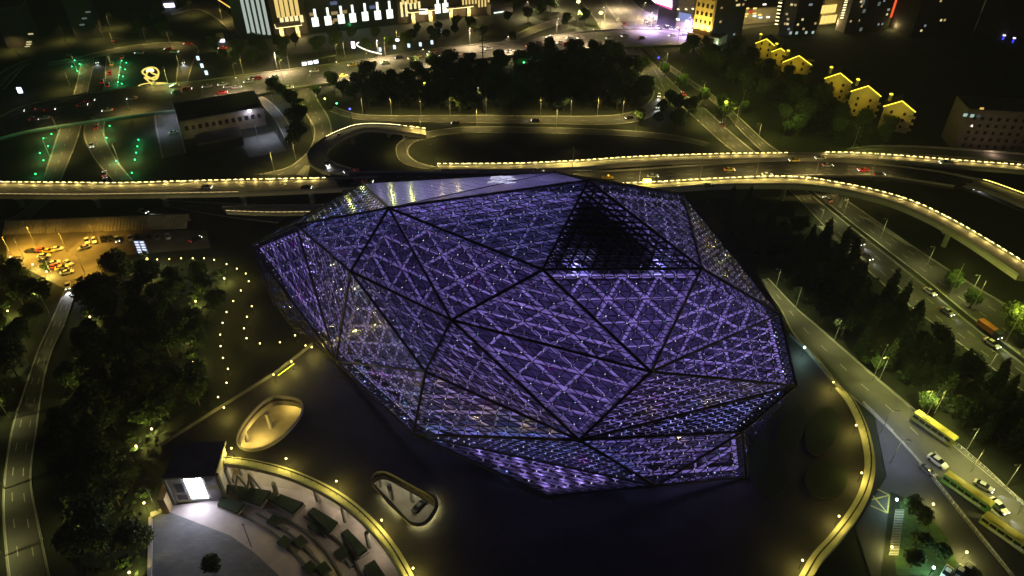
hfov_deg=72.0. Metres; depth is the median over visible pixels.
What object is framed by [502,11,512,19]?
leafy tree
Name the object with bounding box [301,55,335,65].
bus shelter
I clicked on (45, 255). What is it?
car
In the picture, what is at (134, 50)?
curved side road kerb
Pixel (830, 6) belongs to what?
window
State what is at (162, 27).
leafy tree
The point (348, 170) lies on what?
car
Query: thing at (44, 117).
car
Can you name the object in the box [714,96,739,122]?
leafy tree
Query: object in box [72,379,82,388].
shrub
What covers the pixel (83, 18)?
apartment tower
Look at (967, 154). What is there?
northeast ramp
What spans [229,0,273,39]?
office tower
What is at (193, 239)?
car
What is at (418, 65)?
leafy tree
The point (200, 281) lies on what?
leafy tree
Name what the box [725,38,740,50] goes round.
leafy tree
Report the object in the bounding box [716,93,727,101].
leafy tree
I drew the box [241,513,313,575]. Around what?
terrace step
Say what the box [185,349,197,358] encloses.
shrub
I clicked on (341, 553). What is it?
planter
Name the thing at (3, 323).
leafy tree
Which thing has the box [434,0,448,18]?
office block
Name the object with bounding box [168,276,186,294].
leafy tree
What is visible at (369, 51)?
curved light wall
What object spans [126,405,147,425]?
leafy tree
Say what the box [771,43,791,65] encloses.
gabled house
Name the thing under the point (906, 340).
conical tree
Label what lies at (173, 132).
car
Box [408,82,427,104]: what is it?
leafy tree
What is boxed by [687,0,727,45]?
gold tower
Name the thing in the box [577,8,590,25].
leafy tree
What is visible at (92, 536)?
leafy tree
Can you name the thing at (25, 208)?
frontage road kerb
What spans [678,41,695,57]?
leafy tree
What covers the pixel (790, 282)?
conical tree
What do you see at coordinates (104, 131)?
underpass road east kerb
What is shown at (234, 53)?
leafy tree
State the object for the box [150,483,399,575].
sunken plaza
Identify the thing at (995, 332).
truck
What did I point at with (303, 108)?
leafy tree
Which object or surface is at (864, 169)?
car
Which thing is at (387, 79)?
leafy tree
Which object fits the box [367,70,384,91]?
leafy tree
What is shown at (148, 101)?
boulevard bridge
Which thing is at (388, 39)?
leafy tree
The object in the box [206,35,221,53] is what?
leafy tree
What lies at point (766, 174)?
car
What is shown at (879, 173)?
car
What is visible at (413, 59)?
leafy tree
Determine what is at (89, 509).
leafy tree
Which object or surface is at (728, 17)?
dark tower
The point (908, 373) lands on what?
conical tree
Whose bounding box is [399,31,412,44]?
leafy tree
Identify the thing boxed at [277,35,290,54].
leafy tree
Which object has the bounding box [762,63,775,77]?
leafy tree
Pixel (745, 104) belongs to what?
leafy tree
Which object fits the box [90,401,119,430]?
leafy tree
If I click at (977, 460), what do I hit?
street lamp
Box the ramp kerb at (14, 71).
[0,60,28,81]
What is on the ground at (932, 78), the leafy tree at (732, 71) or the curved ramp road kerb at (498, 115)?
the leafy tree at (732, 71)
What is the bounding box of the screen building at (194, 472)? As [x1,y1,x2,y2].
[157,441,261,512]
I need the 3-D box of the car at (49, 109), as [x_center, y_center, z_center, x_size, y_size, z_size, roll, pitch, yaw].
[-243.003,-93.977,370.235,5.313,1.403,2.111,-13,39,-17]
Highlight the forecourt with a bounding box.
[816,351,1007,575]
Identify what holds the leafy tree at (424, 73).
on the ground at (932, 78)
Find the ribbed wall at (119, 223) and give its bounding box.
[2,213,190,234]
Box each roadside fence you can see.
[863,401,893,431]
[933,475,1013,574]
[957,444,1023,504]
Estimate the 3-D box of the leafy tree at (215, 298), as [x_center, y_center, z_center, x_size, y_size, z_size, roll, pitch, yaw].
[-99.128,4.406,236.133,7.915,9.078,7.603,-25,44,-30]
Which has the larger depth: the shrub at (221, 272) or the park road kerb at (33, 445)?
the shrub at (221, 272)
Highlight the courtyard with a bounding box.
[242,132,286,157]
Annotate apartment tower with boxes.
[62,0,101,37]
[775,0,799,36]
[835,0,864,32]
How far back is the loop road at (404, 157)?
352.35 m
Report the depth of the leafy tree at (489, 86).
375.15 m
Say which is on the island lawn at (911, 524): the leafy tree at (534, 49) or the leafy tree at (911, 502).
the leafy tree at (911, 502)
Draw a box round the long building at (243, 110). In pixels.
[173,90,266,139]
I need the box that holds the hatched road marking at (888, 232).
[296,166,913,259]
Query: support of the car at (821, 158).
on the light ramp at (630, 161)
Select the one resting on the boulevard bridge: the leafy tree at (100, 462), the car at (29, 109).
the car at (29, 109)
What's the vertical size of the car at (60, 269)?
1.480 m
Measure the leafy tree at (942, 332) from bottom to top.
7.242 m
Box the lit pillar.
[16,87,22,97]
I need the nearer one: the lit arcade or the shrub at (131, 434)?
the shrub at (131, 434)
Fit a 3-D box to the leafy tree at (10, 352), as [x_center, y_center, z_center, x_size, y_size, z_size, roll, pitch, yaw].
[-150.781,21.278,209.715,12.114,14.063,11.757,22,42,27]
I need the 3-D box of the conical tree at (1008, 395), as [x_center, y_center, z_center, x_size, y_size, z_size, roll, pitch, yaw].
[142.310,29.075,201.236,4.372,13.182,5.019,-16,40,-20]
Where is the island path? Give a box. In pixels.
[889,509,903,554]
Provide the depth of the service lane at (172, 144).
348.52 m
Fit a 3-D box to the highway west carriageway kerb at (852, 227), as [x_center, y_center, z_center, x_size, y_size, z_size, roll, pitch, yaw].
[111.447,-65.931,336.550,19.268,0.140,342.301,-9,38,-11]
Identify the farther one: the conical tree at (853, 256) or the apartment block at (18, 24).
the apartment block at (18, 24)
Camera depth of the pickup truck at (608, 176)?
295.71 m
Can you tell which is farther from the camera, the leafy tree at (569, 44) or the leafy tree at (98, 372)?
the leafy tree at (569, 44)
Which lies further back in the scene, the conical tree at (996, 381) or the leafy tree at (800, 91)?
the leafy tree at (800, 91)
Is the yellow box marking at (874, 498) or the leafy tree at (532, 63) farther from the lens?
the leafy tree at (532, 63)
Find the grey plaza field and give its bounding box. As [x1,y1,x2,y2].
[152,512,278,575]
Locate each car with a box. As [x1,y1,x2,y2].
[24,107,35,111]
[24,248,36,252]
[29,116,39,120]
[36,247,44,251]
[36,253,50,258]
[37,258,51,262]
[38,115,49,119]
[41,248,54,252]
[44,107,55,111]
[48,260,60,264]
[48,264,60,269]
[51,246,63,250]
[54,264,68,269]
[57,267,71,272]
[59,269,73,275]
[63,259,73,265]
[65,281,70,289]
[76,103,87,106]
[77,244,90,250]
[83,237,89,243]
[84,98,94,101]
[91,236,97,243]
[99,235,105,241]
[101,171,106,176]
[102,108,112,111]
[107,234,112,241]
[114,235,119,242]
[127,96,136,99]
[127,234,132,241]
[134,233,140,239]
[137,208,148,213]
[154,233,160,239]
[165,232,170,239]
[168,130,177,134]
[171,89,181,93]
[182,87,191,90]
[189,236,201,242]
[200,184,212,188]
[202,84,211,87]
[217,90,227,93]
[300,185,311,188]
[343,168,354,173]
[362,179,373,182]
[411,499,427,513]
[647,173,657,177]
[703,182,714,186]
[724,167,734,171]
[761,172,772,175]
[788,158,799,161]
[815,156,825,159]
[822,163,832,166]
[823,196,832,202]
[857,167,869,171]
[861,252,872,260]
[873,171,885,175]
[918,462,936,477]
[923,287,936,295]
[926,452,948,469]
[939,160,954,163]
[939,564,953,575]
[940,306,953,315]
[952,563,965,575]
[963,561,975,575]
[973,478,994,492]
[983,337,1000,348]
[989,496,1009,514]
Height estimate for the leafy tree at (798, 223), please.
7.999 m
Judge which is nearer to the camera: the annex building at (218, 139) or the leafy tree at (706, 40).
the annex building at (218, 139)
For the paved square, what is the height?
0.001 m
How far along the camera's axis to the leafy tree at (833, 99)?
367.40 m
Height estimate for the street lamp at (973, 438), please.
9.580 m
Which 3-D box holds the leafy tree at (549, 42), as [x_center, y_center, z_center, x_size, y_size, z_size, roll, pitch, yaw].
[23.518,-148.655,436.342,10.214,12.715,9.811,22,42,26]
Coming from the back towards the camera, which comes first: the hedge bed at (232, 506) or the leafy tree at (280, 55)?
the leafy tree at (280, 55)
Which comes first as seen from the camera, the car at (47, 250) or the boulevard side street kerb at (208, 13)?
the car at (47, 250)
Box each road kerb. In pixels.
[0,66,23,88]
[0,199,49,229]
[2,290,72,575]
[48,42,198,79]
[168,200,276,222]
[254,86,331,174]
[330,66,664,124]
[396,126,708,169]
[502,18,573,41]
[768,278,1023,575]
[875,180,1022,211]
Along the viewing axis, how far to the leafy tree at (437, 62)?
407.48 m
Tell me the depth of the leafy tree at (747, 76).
389.38 m
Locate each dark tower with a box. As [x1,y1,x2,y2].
[691,0,747,41]
[789,0,823,36]
[856,0,894,32]
[890,0,984,37]
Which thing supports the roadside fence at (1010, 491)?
on the ground at (932, 78)
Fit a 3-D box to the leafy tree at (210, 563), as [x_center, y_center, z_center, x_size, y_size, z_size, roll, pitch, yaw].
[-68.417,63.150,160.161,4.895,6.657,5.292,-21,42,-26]
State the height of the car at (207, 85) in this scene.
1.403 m
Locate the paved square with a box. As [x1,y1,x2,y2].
[285,15,492,54]
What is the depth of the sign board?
262.15 m
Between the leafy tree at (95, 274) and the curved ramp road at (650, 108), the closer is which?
the leafy tree at (95, 274)
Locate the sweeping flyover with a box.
[621,176,1023,280]
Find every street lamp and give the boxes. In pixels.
[872,344,888,380]
[880,409,899,432]
[890,439,910,462]
[966,428,978,449]
[970,449,984,471]
[1005,307,1023,341]
[1006,464,1020,485]
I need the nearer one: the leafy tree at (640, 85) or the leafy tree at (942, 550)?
the leafy tree at (942, 550)
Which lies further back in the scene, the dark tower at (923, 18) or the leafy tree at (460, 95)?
the dark tower at (923, 18)
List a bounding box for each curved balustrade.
[223,456,413,575]
[799,384,874,575]
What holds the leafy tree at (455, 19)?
on the ground at (932, 78)
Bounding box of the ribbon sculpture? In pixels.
[138,67,166,85]
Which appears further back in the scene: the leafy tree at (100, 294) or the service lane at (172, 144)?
the service lane at (172, 144)
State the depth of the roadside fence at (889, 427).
199.08 m
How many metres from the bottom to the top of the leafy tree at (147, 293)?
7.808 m
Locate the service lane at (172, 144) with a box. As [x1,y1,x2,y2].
[155,113,185,158]
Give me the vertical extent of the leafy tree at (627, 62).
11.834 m
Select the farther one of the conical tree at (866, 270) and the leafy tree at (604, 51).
the leafy tree at (604, 51)
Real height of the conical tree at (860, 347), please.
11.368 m
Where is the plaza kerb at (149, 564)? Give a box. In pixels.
[147,516,152,575]
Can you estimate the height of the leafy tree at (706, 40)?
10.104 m
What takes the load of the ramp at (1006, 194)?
on the central viaduct at (839, 169)
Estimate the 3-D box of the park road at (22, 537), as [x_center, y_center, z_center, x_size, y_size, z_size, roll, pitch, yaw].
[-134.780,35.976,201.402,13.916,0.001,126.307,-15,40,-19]
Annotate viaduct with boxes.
[0,176,377,207]
[330,159,973,192]
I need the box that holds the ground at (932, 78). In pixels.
[0,0,1023,575]
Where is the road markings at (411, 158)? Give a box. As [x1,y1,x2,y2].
[1,0,1023,575]
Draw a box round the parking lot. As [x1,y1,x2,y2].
[6,230,209,288]
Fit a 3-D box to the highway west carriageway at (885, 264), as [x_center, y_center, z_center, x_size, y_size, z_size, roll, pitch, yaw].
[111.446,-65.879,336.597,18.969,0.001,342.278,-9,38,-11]
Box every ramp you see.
[0,60,27,80]
[222,204,351,215]
[307,123,425,177]
[437,152,1023,174]
[846,145,1023,164]
[955,173,1023,208]
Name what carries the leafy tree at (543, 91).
on the ground at (932, 78)
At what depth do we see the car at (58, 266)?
257.34 m
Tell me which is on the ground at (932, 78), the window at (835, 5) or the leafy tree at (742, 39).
the leafy tree at (742, 39)
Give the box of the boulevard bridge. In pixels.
[0,28,700,140]
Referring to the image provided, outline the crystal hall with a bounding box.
[249,170,798,498]
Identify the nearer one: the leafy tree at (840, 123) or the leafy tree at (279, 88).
the leafy tree at (840, 123)
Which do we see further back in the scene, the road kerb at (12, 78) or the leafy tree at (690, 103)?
the road kerb at (12, 78)
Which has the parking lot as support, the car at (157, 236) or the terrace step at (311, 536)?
the car at (157, 236)
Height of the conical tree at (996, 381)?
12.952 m
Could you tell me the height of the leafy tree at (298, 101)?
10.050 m
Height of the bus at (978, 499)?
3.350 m
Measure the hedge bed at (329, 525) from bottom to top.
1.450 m
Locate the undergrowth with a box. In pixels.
[53,42,1023,575]
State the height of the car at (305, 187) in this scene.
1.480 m
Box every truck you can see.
[602,174,613,179]
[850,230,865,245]
[976,318,1003,339]
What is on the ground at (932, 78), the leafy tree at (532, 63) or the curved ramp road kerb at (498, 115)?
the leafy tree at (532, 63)
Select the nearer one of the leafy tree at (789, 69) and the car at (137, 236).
the car at (137, 236)
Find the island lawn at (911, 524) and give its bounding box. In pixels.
[895,501,957,575]
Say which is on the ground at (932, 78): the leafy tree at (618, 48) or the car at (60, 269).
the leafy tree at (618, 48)
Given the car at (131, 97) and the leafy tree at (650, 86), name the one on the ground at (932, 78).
the leafy tree at (650, 86)
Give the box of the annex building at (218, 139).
[194,126,243,152]
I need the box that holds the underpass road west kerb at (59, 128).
[42,55,93,180]
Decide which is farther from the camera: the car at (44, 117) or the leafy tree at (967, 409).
the car at (44, 117)
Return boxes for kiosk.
[161,0,176,8]
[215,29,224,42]
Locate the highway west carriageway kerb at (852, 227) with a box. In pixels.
[625,48,1023,390]
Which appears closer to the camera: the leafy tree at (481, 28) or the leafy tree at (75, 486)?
the leafy tree at (75, 486)
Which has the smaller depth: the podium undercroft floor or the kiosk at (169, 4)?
the podium undercroft floor
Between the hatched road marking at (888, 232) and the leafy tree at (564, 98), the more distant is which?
the leafy tree at (564, 98)
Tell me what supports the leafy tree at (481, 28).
on the ground at (932, 78)
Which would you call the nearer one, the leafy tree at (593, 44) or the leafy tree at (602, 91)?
the leafy tree at (602, 91)
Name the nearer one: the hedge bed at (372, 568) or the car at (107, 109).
the hedge bed at (372, 568)
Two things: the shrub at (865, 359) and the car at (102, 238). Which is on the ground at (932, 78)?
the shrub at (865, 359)
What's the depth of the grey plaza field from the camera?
166.38 m
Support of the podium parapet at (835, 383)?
on the theatre podium
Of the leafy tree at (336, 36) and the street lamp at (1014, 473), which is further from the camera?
the leafy tree at (336, 36)
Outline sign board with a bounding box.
[133,240,148,256]
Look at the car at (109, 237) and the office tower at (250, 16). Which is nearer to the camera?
the car at (109, 237)
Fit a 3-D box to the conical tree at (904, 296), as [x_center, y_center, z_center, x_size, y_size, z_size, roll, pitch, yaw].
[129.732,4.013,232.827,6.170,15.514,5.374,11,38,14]
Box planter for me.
[334,545,352,567]
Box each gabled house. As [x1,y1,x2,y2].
[755,33,778,59]
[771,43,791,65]
[781,50,814,74]
[824,66,854,102]
[848,78,883,116]
[877,93,916,133]
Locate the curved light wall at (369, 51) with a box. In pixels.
[356,42,381,54]
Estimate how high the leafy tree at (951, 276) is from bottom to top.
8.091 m
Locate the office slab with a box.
[303,0,397,32]
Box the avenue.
[605,0,673,28]
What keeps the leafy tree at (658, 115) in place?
on the ground at (932, 78)
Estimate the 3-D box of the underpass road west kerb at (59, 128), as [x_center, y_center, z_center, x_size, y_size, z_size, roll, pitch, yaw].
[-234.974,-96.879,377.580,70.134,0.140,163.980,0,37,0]
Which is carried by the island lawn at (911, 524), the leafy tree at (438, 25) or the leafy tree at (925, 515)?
the leafy tree at (925, 515)
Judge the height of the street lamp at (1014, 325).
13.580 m
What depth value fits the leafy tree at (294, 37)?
453.74 m
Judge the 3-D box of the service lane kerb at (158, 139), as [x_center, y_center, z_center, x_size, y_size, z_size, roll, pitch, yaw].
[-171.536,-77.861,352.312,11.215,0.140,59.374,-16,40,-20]
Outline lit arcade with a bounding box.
[217,0,229,11]
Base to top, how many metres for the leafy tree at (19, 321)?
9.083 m
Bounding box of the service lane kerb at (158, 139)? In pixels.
[154,115,185,157]
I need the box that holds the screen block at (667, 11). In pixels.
[653,0,678,26]
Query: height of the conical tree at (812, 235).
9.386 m
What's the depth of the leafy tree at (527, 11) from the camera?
492.73 m
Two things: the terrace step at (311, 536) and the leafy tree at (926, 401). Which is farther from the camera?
the leafy tree at (926, 401)
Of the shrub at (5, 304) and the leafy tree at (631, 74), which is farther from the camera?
the leafy tree at (631, 74)
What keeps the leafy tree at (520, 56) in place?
on the ground at (932, 78)
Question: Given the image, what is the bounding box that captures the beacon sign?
[643,179,650,184]
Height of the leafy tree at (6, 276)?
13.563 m
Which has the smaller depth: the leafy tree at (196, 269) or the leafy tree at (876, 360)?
the leafy tree at (876, 360)
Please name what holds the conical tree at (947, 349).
on the ground at (932, 78)
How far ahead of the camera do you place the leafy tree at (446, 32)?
463.34 m
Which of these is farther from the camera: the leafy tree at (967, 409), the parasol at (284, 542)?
the leafy tree at (967, 409)
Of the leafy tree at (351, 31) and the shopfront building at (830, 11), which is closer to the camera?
the leafy tree at (351, 31)
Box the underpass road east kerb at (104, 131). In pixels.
[83,55,132,180]
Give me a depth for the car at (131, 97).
382.20 m
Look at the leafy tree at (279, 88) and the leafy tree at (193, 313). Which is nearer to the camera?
the leafy tree at (193, 313)
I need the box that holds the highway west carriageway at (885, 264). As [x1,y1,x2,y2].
[623,48,1023,389]
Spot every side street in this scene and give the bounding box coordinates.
[171,2,246,41]
[580,0,620,29]
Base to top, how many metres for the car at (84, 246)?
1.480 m
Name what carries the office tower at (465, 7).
on the ground at (932, 78)
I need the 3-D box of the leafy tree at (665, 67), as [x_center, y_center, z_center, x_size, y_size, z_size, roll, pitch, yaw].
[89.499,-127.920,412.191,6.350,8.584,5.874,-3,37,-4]
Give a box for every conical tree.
[772,250,783,273]
[786,269,795,290]
[794,284,806,302]
[806,224,816,242]
[817,217,833,253]
[835,226,851,261]
[839,236,861,270]
[853,327,869,356]
[864,260,868,279]
[881,267,901,302]
[882,338,899,371]
[889,311,918,355]
[890,303,908,328]
[892,280,912,315]
[898,364,912,382]
[910,299,925,320]
[933,334,955,364]
[933,369,959,411]
[959,348,973,362]
[965,369,985,393]
[970,412,997,442]
[984,357,1011,389]
[995,374,1020,405]
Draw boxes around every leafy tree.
[0,254,5,267]
[0,263,20,297]
[0,311,6,331]
[0,323,25,346]
[0,335,30,377]
[0,377,14,410]
[4,255,30,276]
[5,279,23,304]
[5,315,31,341]
[15,275,52,302]
[17,301,43,324]
[42,405,62,430]
[50,518,84,556]
[52,360,76,389]
[56,396,95,431]
[58,476,89,507]
[63,493,114,526]
[69,275,94,304]
[69,325,91,348]
[69,376,116,411]
[70,520,115,553]
[71,325,106,358]
[72,349,109,373]
[73,279,117,319]
[77,364,107,384]
[77,447,119,491]
[78,318,97,327]
[86,271,108,279]
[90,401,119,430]
[93,472,133,507]
[95,247,134,280]
[95,274,120,288]
[107,517,155,552]
[115,456,139,482]
[121,278,144,297]
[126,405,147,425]
[129,256,159,284]
[144,283,157,301]
[144,388,175,421]
[148,280,179,308]
[149,298,170,319]
[150,4,164,18]
[150,320,184,356]
[151,362,182,392]
[154,21,169,37]
[159,265,178,279]
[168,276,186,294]
[176,317,208,349]
[179,358,207,384]
[181,377,210,405]
[183,307,204,320]
[185,259,207,281]
[192,273,209,294]
[200,552,220,573]
[203,289,227,311]
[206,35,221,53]
[217,48,227,57]
[229,38,245,54]
[229,48,240,62]
[244,32,260,50]
[264,76,279,95]
[271,35,280,44]
[273,82,286,101]
[275,50,284,62]
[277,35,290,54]
[282,89,297,102]
[283,107,304,120]
[284,122,308,148]
[289,32,298,45]
[289,120,304,137]
[290,98,304,107]
[294,104,308,120]
[307,35,323,53]
[310,85,320,95]
[322,70,339,90]
[327,27,337,35]
[328,30,342,49]
[334,79,348,96]
[344,81,359,100]
[345,26,356,37]
[349,72,362,82]
[356,60,375,79]
[357,80,379,105]
[361,38,372,52]
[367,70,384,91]
[370,27,380,36]
[379,73,396,96]
[382,35,392,45]
[385,68,396,77]
[398,69,417,91]
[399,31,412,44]
[403,67,417,75]
[407,28,416,41]
[408,55,418,63]
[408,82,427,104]
[410,60,424,77]
[413,22,420,34]
[417,68,430,80]
[423,80,430,97]
[425,53,436,71]
[426,25,434,33]
[429,27,441,43]
[429,55,447,69]
[433,21,442,29]
[442,29,450,39]
[442,48,458,70]
[448,86,469,110]
[450,24,458,34]
[451,14,461,24]
[458,57,473,75]
[464,16,476,33]
[464,52,476,63]
[476,77,496,102]
[477,24,486,37]
[490,58,505,78]
[492,48,504,58]
[496,54,510,71]
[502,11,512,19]
[508,31,516,39]
[511,64,527,80]
[513,49,531,65]
[521,6,532,17]
[526,41,544,60]
[526,60,545,70]
[533,0,546,18]
[533,85,549,105]
[543,47,555,51]
[544,37,558,50]
[546,0,558,12]
[553,92,570,110]
[561,12,573,25]
[564,39,580,49]
[574,45,588,65]
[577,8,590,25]
[587,39,602,50]
[588,79,610,103]
[597,43,614,61]
[603,40,615,44]
[609,89,624,109]
[612,41,625,59]
[618,56,631,70]
[622,69,637,83]
[631,55,650,77]
[633,77,649,97]
[633,107,645,124]
[637,75,654,93]
[653,111,663,124]
[657,98,668,113]
[660,62,670,75]
[664,89,676,105]
[669,107,686,129]
[670,93,683,107]
[677,73,689,88]
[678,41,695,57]
[682,96,699,117]
[686,34,701,52]
[696,87,710,104]
[698,45,715,67]
[702,36,714,46]
[710,43,720,53]
[711,50,731,73]
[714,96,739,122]
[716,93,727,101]
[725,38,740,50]
[725,65,741,84]
[733,35,746,48]
[737,68,756,90]
[740,100,749,112]
[745,46,760,67]
[756,76,777,98]
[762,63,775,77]
[763,58,776,67]
[779,103,792,123]
[781,64,795,82]
[782,119,793,134]
[785,79,802,93]
[786,72,803,86]
[788,84,809,103]
[789,215,812,232]
[792,113,810,133]
[795,96,818,116]
[810,82,834,109]
[813,299,838,321]
[826,97,837,109]
[828,101,842,111]
[831,117,849,135]
[833,304,865,336]
[836,103,853,120]
[845,92,851,99]
[853,107,873,131]
[870,355,884,370]
[878,124,896,143]
[880,114,900,127]
[902,548,927,567]
[903,493,922,514]
[909,529,935,551]
[913,503,934,526]
[914,331,938,352]
[918,390,938,412]
[930,321,953,341]
[931,364,964,384]
[931,542,953,561]
[944,269,964,289]
[948,394,992,426]
[959,350,989,379]
[963,287,985,307]
[999,300,1023,334]
[1017,324,1023,344]
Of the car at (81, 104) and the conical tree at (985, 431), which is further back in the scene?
the car at (81, 104)
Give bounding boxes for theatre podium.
[161,223,863,575]
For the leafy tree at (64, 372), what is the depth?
204.73 m
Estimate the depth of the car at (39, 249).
266.31 m
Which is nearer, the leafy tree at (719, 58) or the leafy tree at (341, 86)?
the leafy tree at (341, 86)
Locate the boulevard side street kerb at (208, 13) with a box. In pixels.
[171,2,247,39]
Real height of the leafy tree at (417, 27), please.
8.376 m
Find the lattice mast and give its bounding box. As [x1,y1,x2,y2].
[479,32,485,113]
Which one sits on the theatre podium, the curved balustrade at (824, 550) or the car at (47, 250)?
the curved balustrade at (824, 550)
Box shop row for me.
[743,2,778,23]
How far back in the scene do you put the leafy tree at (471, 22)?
473.20 m
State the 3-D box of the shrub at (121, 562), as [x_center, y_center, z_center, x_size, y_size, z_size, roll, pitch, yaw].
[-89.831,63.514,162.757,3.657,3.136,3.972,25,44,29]
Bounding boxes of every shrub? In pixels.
[0,300,10,309]
[39,262,49,269]
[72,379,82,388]
[80,308,92,316]
[115,554,132,569]
[124,430,136,443]
[134,485,151,497]
[139,250,149,257]
[141,416,151,426]
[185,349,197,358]
[188,257,198,263]
[188,291,198,300]
[216,268,225,276]
[860,355,869,363]
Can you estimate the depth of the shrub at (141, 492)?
177.41 m
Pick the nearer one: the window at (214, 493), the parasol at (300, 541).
the parasol at (300, 541)
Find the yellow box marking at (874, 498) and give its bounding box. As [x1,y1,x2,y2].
[871,489,889,512]
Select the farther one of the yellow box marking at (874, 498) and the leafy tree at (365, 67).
the leafy tree at (365, 67)
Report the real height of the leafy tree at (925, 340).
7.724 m
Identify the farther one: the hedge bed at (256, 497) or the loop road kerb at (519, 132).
the loop road kerb at (519, 132)
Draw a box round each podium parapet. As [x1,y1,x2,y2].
[159,343,312,446]
[789,334,842,390]
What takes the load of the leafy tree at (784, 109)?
on the ground at (932, 78)
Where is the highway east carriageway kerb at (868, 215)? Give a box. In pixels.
[644,48,1023,357]
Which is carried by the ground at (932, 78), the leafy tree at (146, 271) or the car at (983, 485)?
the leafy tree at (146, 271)
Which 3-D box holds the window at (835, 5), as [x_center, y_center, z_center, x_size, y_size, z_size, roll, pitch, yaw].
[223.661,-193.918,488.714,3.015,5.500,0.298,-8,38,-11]
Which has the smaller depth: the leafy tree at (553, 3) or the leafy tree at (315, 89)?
the leafy tree at (315, 89)
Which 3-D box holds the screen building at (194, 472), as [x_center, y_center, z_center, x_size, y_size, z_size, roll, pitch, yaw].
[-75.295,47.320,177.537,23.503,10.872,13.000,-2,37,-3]
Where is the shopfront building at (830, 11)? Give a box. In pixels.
[818,0,842,24]
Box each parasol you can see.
[266,514,288,530]
[276,535,298,552]
[292,534,313,552]
[301,560,318,575]
[307,520,327,537]
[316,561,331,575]
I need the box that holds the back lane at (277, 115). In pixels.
[258,97,288,136]
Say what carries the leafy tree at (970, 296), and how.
on the ground at (932, 78)
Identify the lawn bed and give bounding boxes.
[773,402,784,416]
[804,460,847,498]
[805,406,839,455]
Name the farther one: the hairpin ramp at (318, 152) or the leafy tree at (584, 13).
the leafy tree at (584, 13)
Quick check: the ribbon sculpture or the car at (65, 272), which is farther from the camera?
the ribbon sculpture
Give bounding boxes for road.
[0,67,21,90]
[0,199,48,229]
[4,289,71,575]
[44,58,92,180]
[48,42,198,81]
[84,56,131,180]
[168,201,287,222]
[259,86,330,174]
[331,85,663,123]
[397,127,708,168]
[505,17,575,40]
[761,278,1023,575]
[959,187,1023,211]
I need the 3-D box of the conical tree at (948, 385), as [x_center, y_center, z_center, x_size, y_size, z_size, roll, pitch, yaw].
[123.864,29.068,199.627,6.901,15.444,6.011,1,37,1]
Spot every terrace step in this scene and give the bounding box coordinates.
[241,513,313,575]
[255,512,328,575]
[266,509,342,575]
[303,515,362,575]
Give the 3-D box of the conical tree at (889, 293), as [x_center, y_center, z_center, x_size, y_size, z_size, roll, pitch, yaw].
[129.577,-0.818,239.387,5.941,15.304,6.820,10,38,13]
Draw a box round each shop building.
[487,0,512,15]
[675,0,694,30]
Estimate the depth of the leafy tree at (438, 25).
473.79 m
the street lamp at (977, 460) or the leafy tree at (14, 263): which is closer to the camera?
the street lamp at (977, 460)
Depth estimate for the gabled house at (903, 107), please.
348.14 m
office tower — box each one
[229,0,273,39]
[268,0,308,36]
[396,0,435,23]
[446,0,489,18]
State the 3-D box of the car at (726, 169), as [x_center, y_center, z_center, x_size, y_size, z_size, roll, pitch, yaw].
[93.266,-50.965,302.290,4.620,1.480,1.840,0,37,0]
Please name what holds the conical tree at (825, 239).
on the ground at (932, 78)
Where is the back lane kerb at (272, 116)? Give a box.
[259,96,288,136]
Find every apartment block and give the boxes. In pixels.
[0,0,40,47]
[941,95,1023,152]
[975,0,1023,39]
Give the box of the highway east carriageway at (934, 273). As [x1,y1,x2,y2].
[645,48,1023,356]
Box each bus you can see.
[911,409,958,446]
[940,470,995,512]
[978,511,1023,553]
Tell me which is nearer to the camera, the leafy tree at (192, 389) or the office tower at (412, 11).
the leafy tree at (192, 389)
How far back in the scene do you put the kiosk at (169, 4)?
524.65 m
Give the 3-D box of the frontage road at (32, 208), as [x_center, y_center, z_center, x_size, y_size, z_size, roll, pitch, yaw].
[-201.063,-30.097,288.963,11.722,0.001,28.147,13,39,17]
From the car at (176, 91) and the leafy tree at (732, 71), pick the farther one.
the leafy tree at (732, 71)
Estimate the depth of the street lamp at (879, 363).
208.13 m
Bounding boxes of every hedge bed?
[217,497,245,515]
[227,484,271,508]
[266,492,305,516]
[308,507,338,534]
[341,529,368,558]
[364,560,384,575]
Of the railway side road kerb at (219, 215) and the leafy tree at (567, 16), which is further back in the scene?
the leafy tree at (567, 16)
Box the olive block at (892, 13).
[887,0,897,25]
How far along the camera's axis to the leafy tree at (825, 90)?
366.89 m
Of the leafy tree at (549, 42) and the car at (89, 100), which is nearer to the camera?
the car at (89, 100)
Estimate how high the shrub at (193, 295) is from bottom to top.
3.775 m
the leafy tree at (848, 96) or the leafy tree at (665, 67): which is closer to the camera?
the leafy tree at (848, 96)
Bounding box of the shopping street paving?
[742,0,785,28]
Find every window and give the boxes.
[172,484,184,492]
[177,495,188,499]
[204,478,215,485]
[209,489,219,497]
[820,16,824,23]
[824,5,828,12]
[824,15,828,23]
[828,5,832,12]
[828,15,832,22]
[831,4,836,12]
[832,15,836,22]
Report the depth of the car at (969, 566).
161.75 m
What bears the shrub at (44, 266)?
on the ground at (932, 78)
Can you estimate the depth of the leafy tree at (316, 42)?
439.19 m
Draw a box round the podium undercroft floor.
[232,405,433,566]

